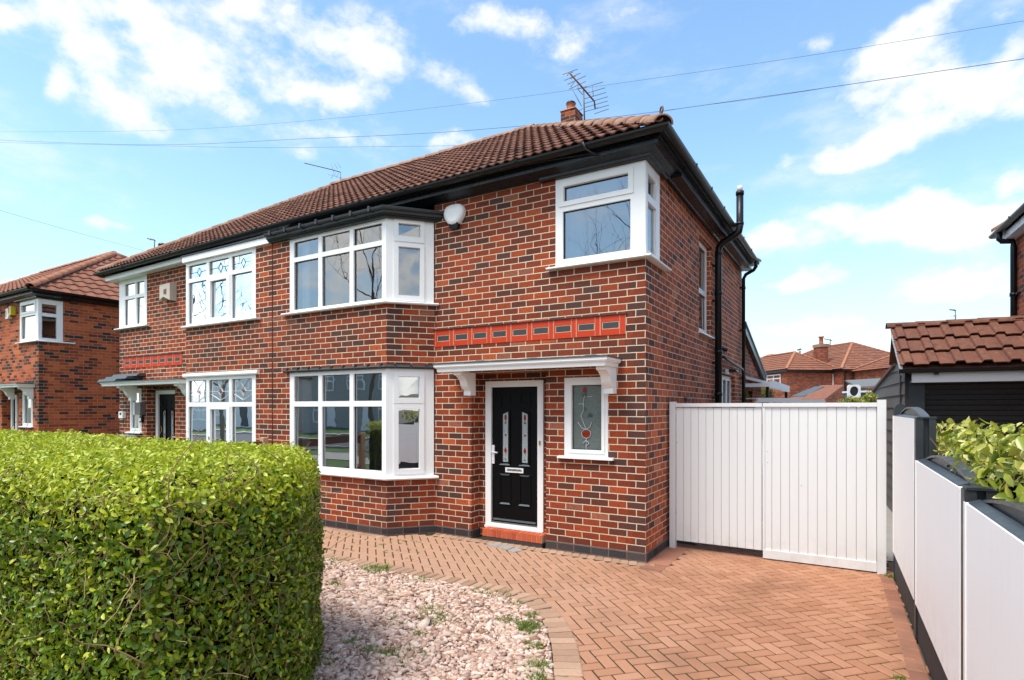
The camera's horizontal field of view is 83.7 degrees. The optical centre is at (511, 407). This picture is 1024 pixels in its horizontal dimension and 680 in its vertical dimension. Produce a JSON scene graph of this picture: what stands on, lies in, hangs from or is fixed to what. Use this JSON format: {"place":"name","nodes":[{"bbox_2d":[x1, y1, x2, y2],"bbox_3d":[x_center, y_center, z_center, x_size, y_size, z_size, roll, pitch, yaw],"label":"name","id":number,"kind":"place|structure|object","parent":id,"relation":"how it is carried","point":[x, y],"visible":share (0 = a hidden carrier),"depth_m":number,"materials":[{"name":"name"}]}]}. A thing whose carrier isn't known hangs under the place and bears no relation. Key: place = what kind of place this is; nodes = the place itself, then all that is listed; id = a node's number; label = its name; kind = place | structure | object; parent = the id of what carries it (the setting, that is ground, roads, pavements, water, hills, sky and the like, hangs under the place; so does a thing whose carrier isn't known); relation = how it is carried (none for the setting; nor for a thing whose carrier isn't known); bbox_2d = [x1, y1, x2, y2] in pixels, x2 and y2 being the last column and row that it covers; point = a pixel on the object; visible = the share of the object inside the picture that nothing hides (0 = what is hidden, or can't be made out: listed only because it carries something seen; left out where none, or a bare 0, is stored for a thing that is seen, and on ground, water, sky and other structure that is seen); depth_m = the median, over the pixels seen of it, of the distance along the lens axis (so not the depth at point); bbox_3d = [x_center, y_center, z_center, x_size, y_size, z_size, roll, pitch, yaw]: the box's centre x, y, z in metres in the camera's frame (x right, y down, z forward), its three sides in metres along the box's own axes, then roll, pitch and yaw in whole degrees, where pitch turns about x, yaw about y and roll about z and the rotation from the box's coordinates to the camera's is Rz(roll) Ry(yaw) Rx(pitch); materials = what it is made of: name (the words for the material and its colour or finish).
{"place":"outdoors","nodes":[
{"label":"outdoors","id":0,"kind":"place"},
{"bbox_2d":[0,243,163,435],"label":"brick house","id":1,"kind":"structure","parent":0,"point":[59,346],"depth_m":15.77,"materials":[{"name":"red brick"}]},
{"bbox_2d":[5,308,11,318],"bbox_3d":[-13.972,-2.605,15.850,0.180,0.290,0.095,0,0,31],"label":"junction box","id":2,"kind":"object","parent":1,"relation":"attached to","point":[6,314],"visible":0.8,"depth_m":15.82,"materials":[{"name":"white plastic"}]},
{"bbox_2d":[8,306,15,316],"bbox_3d":[-13.771,-2.650,15.719,0.220,0.300,0.114,0,0,31],"label":"alarm box","id":3,"kind":"object","parent":1,"relation":"attached to","point":[11,311],"visible":1,"depth_m":15.67,"materials":[{"name":"yellow plastic"}]},
{"bbox_2d":[13,399,14,430],"bbox_3d":[-13.943,0.655,16.112,0.617,1.861,0.119,0,0,31],"label":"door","id":4,"kind":"structure","parent":1,"relation":"in","point":[14,399],"depth_m":16.25,"materials":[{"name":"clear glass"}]},
{"bbox_2d":[18,393,33,427],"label":"window","id":5,"kind":"structure","parent":1,"relation":"in","point":[27,403],"depth_m":15.40,"materials":[{"name":"white plastic"}]},
{"bbox_2d":[15,298,75,343],"bbox_3d":[-12.732,-2.300,15.581,1.345,1.131,0.885,0,0,31],"label":"corner window","id":6,"kind":"structure","parent":1,"relation":"in","point":[31,314],"depth_m":15.30,"materials":[{"name":"white plastic"}]},
{"bbox_2d":[0,142,456,147],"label":"overhead wire","id":7,"kind":"object","parent":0,"point":[246,147],"visible":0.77,"depth_m":25.90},
{"bbox_2d":[0,0,1023,367],"label":"sky","id":8,"kind":"structure","parent":0,"point":[868,206],"materials":[{"name":"blue"}]},
{"bbox_2d":[6,58,1023,144],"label":"overhead wire","id":9,"kind":"object","parent":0,"point":[589,119],"visible":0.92,"depth_m":17.47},
{"bbox_2d":[87,21,1020,131],"bbox_3d":[-9.784,-12.320,23.893,48.600,8.177,2.011,0,0,27],"label":"overhead wire","id":10,"kind":"object","parent":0,"point":[603,85],"visible":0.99,"depth_m":17.12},
{"bbox_2d":[322,527,930,679],"bbox_3d":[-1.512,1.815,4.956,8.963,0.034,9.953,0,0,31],"label":"block paving","id":11,"kind":"structure","parent":0,"point":[851,590],"depth_m":5.16,"materials":[{"name":"orange brick"}]},
{"bbox_2d":[192,437,267,467],"bbox_3d":[-4.432,1.137,8.405,0.090,1.325,1.860,0,0,31],"label":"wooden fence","id":12,"kind":"object","parent":11,"relation":"on","point":[263,440],"visible":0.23,"depth_m":9.12,"materials":[{"name":"brown wood"}]},
{"bbox_2d":[487,543,523,552],"bbox_3d":[-0.085,1.796,7.341,0.214,0.007,0.560,0,0,-44],"label":"mortar patch","id":13,"kind":"object","parent":11,"relation":"on","point":[506,547],"visible":1,"depth_m":7.33,"materials":[{"name":"beige concrete"}]},
{"bbox_2d":[314,532,905,679],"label":"weeds","id":14,"kind":"object","parent":11,"relation":"on","point":[386,567],"visible":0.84,"depth_m":4.70,"materials":[{"name":"green plant"}]},
{"bbox_2d":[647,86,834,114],"bbox_3d":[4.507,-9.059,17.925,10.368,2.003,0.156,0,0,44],"label":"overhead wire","id":15,"kind":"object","parent":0,"point":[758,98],"visible":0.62,"depth_m":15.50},
{"bbox_2d":[842,391,873,407],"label":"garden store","id":16,"kind":"structure","parent":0,"point":[862,393],"depth_m":16.08,"materials":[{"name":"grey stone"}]},
{"bbox_2d":[845,378,880,390],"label":"garden shed","id":17,"kind":"structure","parent":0,"point":[864,383],"depth_m":21.81,"materials":[{"name":"grey fabric"}]},
{"bbox_2d":[886,505,892,560],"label":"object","id":18,"kind":"structure","parent":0,"point":[889,533],"depth_m":8.16,"materials":[{"name":"white plastic"}]},
{"bbox_2d":[745,391,749,407],"bbox_3d":[5.557,0.662,13.524,0.198,2.279,0.476,0,0,31],"label":"shrub","id":19,"kind":"object","parent":18,"relation":"on","point":[747,396],"visible":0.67,"depth_m":13.46,"materials":[{"name":"green plant"}]},
{"bbox_2d":[761,387,777,402],"bbox_3d":[7.065,0.524,16.052,0.762,2.556,0.726,0,0,31],"label":"shrub","id":20,"kind":"object","parent":18,"relation":"on","point":[763,392],"visible":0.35,"depth_m":15.90,"materials":[{"name":"green plant"}]},
{"bbox_2d":[746,398,825,407],"bbox_3d":[5.883,0.800,12.233,2.219,2.000,0.300,0,0,-28],"label":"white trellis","id":21,"kind":"object","parent":18,"relation":"on","point":[783,400],"visible":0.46,"depth_m":12.00,"materials":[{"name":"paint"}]},
{"bbox_2d":[788,385,843,407],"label":"brick outbuilding","id":22,"kind":"structure","parent":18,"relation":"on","point":[830,393],"depth_m":32.79,"materials":[{"name":"brown tile"}]},
{"bbox_2d":[837,396,868,402],"bbox_3d":[7.172,0.771,12.046,0.616,2.060,0.463,0,0,31],"label":"shrub","id":23,"kind":"object","parent":18,"relation":"on","point":[853,400],"visible":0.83,"depth_m":11.96,"materials":[{"name":"green plant"}]},
{"bbox_2d":[847,385,860,398],"bbox_3d":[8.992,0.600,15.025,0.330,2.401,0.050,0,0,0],"label":"air conditioner unit","id":24,"kind":"object","parent":18,"relation":"on","point":[853,390],"visible":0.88,"depth_m":15.00,"materials":[{"name":"plastic"}]},
{"bbox_2d":[860,389,876,402],"bbox_3d":[6.899,0.721,11.047,0.328,2.164,0.731,0,0,31],"label":"shrub","id":25,"kind":"object","parent":18,"relation":"on","point":[869,397],"visible":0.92,"depth_m":10.90,"materials":[{"name":"green plant"}]},
{"bbox_2d":[988,203,1023,315],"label":"brick house","id":26,"kind":"structure","parent":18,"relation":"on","point":[1009,230],"depth_m":9.68,"materials":[{"name":"brown brick"}]},
{"bbox_2d":[887,561,931,679],"bbox_3d":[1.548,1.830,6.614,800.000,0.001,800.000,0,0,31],"label":"ground","id":27,"kind":"structure","parent":0,"point":[890,565],"depth_m":5.10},
{"bbox_2d":[305,557,554,679],"bbox_3d":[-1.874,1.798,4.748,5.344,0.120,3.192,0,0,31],"label":"gravel","id":28,"kind":"structure","parent":27,"relation":"on","point":[368,600],"depth_m":4.54,"materials":[{"name":"beige gravel"}]},
{"bbox_2d":[0,418,350,679],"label":"privet hedge","id":29,"kind":"object","parent":28,"relation":"on","point":[144,558],"visible":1,"depth_m":3.08,"materials":[{"name":"green plant"}]},
{"bbox_2d":[513,617,542,634],"bbox_3d":[0.123,1.757,4.614,0.292,0.086,0.296,0,0,31],"label":"grass tuft","id":30,"kind":"object","parent":28,"relation":"on","point":[530,626],"visible":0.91,"depth_m":4.61,"materials":[{"name":"green plant"}]},
{"bbox_2d":[93,100,789,562],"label":"semi detached house","id":31,"kind":"structure","parent":27,"relation":"on","point":[539,338],"depth_m":8.05,"materials":[{"name":"red brick"}]},
{"bbox_2d":[0,210,139,249],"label":"overhead wire","id":32,"kind":"object","parent":31,"relation":"attached to","point":[66,229],"visible":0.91,"depth_m":18.53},
{"bbox_2d":[119,411,125,417],"bbox_3d":[-8.656,0.160,12.679,0.170,0.150,0.075,0,0,31],"label":"electric socket box","id":33,"kind":"object","parent":31,"relation":"attached to","point":[122,414],"visible":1,"depth_m":12.64,"materials":[{"name":"white plastic"}]},
{"bbox_2d":[114,275,149,330],"bbox_3d":[-8.112,-2.300,12.815,1.345,1.131,0.885,0,0,31],"label":"corner window","id":34,"kind":"structure","parent":31,"relation":"in","point":[133,291],"depth_m":12.54,"materials":[{"name":"white plastic"}]},
{"bbox_2d":[125,388,142,433],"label":"window","id":35,"kind":"structure","parent":31,"relation":"in","point":[134,419],"depth_m":12.51,"materials":[{"name":"white plastic"}]},
{"bbox_2d":[133,402,145,414],"bbox_3d":[-7.994,0.020,12.262,0.275,0.270,0.112,0,0,31],"label":"post box","id":36,"kind":"object","parent":31,"relation":"attached to","point":[139,408],"visible":1,"depth_m":12.20,"materials":[{"name":"grey metal"}]},
{"bbox_2d":[139,416,143,421],"bbox_3d":[-7.965,0.250,12.277,0.100,0.130,0.055,0,0,31],"label":"video doorbell","id":37,"kind":"object","parent":31,"relation":"attached to","point":[141,418],"visible":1,"depth_m":12.25,"materials":[{"name":"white plastic"}]},
{"bbox_2d":[159,394,174,440],"bbox_3d":[-7.297,0.650,12.132,0.741,1.871,0.119,0,0,31],"label":"door","id":38,"kind":"structure","parent":31,"relation":"in","point":[166,401],"depth_m":12.17,"materials":[{"name":"black plastic"}]},
{"bbox_2d":[159,283,176,300],"bbox_3d":[-7.027,-2.345,11.663,0.380,0.350,0.145,0,0,31],"label":"alarm box","id":39,"kind":"object","parent":31,"relation":"attached to","point":[167,291],"visible":1,"depth_m":11.59,"materials":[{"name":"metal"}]},
{"bbox_2d":[181,248,259,329],"bbox_3d":[-5.325,-2.059,10.182,2.773,1.203,0.569,0,0,42],"label":"bay window","id":40,"kind":"structure","parent":31,"relation":"in","point":[221,289],"depth_m":10.02,"materials":[{"name":"white plastic"}]},
{"bbox_2d":[186,375,255,462],"bbox_3d":[-5.325,0.230,10.182,2.773,1.560,0.569,0,0,42],"label":"bay window","id":41,"kind":"structure","parent":31,"relation":"in","point":[224,407],"depth_m":10.03,"materials":[{"name":"white plastic"}]},
{"bbox_2d":[304,162,340,179],"bbox_3d":[-4.549,-5.808,14.095,1.090,0.605,0.218,0,0,-22],"label":"roof aerial","id":42,"kind":"object","parent":31,"relation":"attached to","point":[329,169],"visible":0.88,"depth_m":14.16,"materials":[{"name":"grey metal"}]},
{"bbox_2d":[280,218,438,315],"bbox_3d":[-2.400,-2.048,8.478,2.770,1.225,0.590,0,0,22],"label":"bay window","id":43,"kind":"structure","parent":31,"relation":"in","point":[391,241],"depth_m":8.19,"materials":[{"name":"white plastic"}]},
{"bbox_2d":[290,368,438,479],"bbox_3d":[-2.400,0.230,8.478,2.770,1.560,0.590,0,0,22],"label":"bay window","id":44,"kind":"structure","parent":31,"relation":"in","point":[390,403],"depth_m":8.18,"materials":[{"name":"white plastic"}]},
{"bbox_2d":[444,204,465,229],"bbox_3d":[-0.809,-2.665,7.974,0.336,0.340,0.088,0,0,31],"label":"alarm box","id":45,"kind":"object","parent":31,"relation":"attached to","point":[454,215],"visible":1,"depth_m":7.93,"materials":[{"name":"plastic"}]},
{"bbox_2d":[491,387,536,526],"bbox_3d":[0.033,0.653,7.743,0.728,1.864,0.119,0,0,31],"label":"door","id":46,"kind":"structure","parent":31,"relation":"in","point":[514,409],"depth_m":7.75,"materials":[{"name":"black plastic"}]},
{"bbox_2d":[557,377,613,460],"bbox_3d":[0.910,0.129,7.002,0.731,1.000,0.140,0,0,31],"label":"window","id":47,"kind":"structure","parent":31,"relation":"in","point":[585,400],"depth_m":7.03,"materials":[{"name":"white plastic"}]},
{"bbox_2d":[563,69,608,119],"bbox_3d":[1.701,-7.043,13.074,1.252,1.269,0.261,0,0,-33],"label":"roof aerial","id":48,"kind":"object","parent":31,"relation":"attached to","point":[582,87],"visible":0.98,"depth_m":12.96,"materials":[{"name":"grey metal"}]},
{"bbox_2d":[546,160,671,271],"bbox_3d":[1.227,-2.300,7.223,1.345,1.131,0.885,0,0,31],"label":"corner window","id":49,"kind":"structure","parent":31,"relation":"in","point":[602,215],"depth_m":6.92,"materials":[{"name":"white plastic"}]},
{"bbox_2d":[698,241,714,338],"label":"tall side window","id":50,"kind":"structure","parent":31,"relation":"in","point":[702,250],"depth_m":9.62,"materials":[{"name":"white plastic"}]},
{"bbox_2d":[722,375,730,407],"bbox_3d":[4.082,0.542,11.041,0.060,2.315,1.290,0,0,31],"label":"side door","id":51,"kind":"structure","parent":31,"relation":"in","point":[726,381],"depth_m":11.17,"materials":[{"name":"white plastic"}]},
{"bbox_2d":[322,552,583,679],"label":"curved kerb","id":52,"kind":"structure","parent":27,"relation":"on","point":[566,659],"depth_m":4.84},
{"bbox_2d":[323,527,653,565],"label":"brick plinth","id":53,"kind":"structure","parent":27,"relation":"on","point":[571,554],"depth_m":7.33,"materials":[{"name":"red brick"}]},
{"bbox_2d":[638,543,929,679],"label":"side border","id":54,"kind":"object","parent":27,"relation":"on","point":[667,557],"visible":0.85,"depth_m":5.21,"materials":[{"name":"brown brick"}]},
{"bbox_2d":[669,400,885,573],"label":"driveway gate","id":55,"kind":"structure","parent":54,"relation":"on","point":[800,482],"depth_m":6.68,"materials":[{"name":"white paint"}]},
{"bbox_2d":[761,336,889,402],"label":"house","id":56,"kind":"structure","parent":27,"relation":"on","point":[821,363],"depth_m":48.79,"materials":[{"name":"tile"}]},
{"bbox_2d":[767,374,780,382],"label":"window","id":57,"kind":"structure","parent":56,"relation":"in","point":[773,378],"depth_m":49.38,"materials":[{"name":"white plastic"}]},
{"bbox_2d":[851,355,890,388],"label":"house","id":58,"kind":"structure","parent":27,"relation":"on","point":[873,369],"depth_m":45.18,"materials":[{"name":"tile"}]},
{"bbox_2d":[893,404,1023,679],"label":"boundary fence","id":59,"kind":"object","parent":27,"relation":"on","point":[958,555],"visible":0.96,"depth_m":3.06,"materials":[{"name":"white paint"}]},
{"bbox_2d":[930,416,1023,502],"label":"laurel hedge","id":60,"kind":"object","parent":27,"relation":"on","point":[1001,467],"visible":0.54,"depth_m":3.07,"materials":[{"name":"green plant"}]},
{"bbox_2d":[871,315,1023,511],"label":"garage","id":61,"kind":"structure","parent":0,"point":[957,371],"depth_m":8.31,"materials":[{"name":"tile"}]},
{"bbox_2d":[925,381,1023,454],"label":"roller door","id":62,"kind":"structure","parent":61,"relation":"in","point":[1002,402],"depth_m":8.16,"materials":[{"name":"black metal"}]}
]}

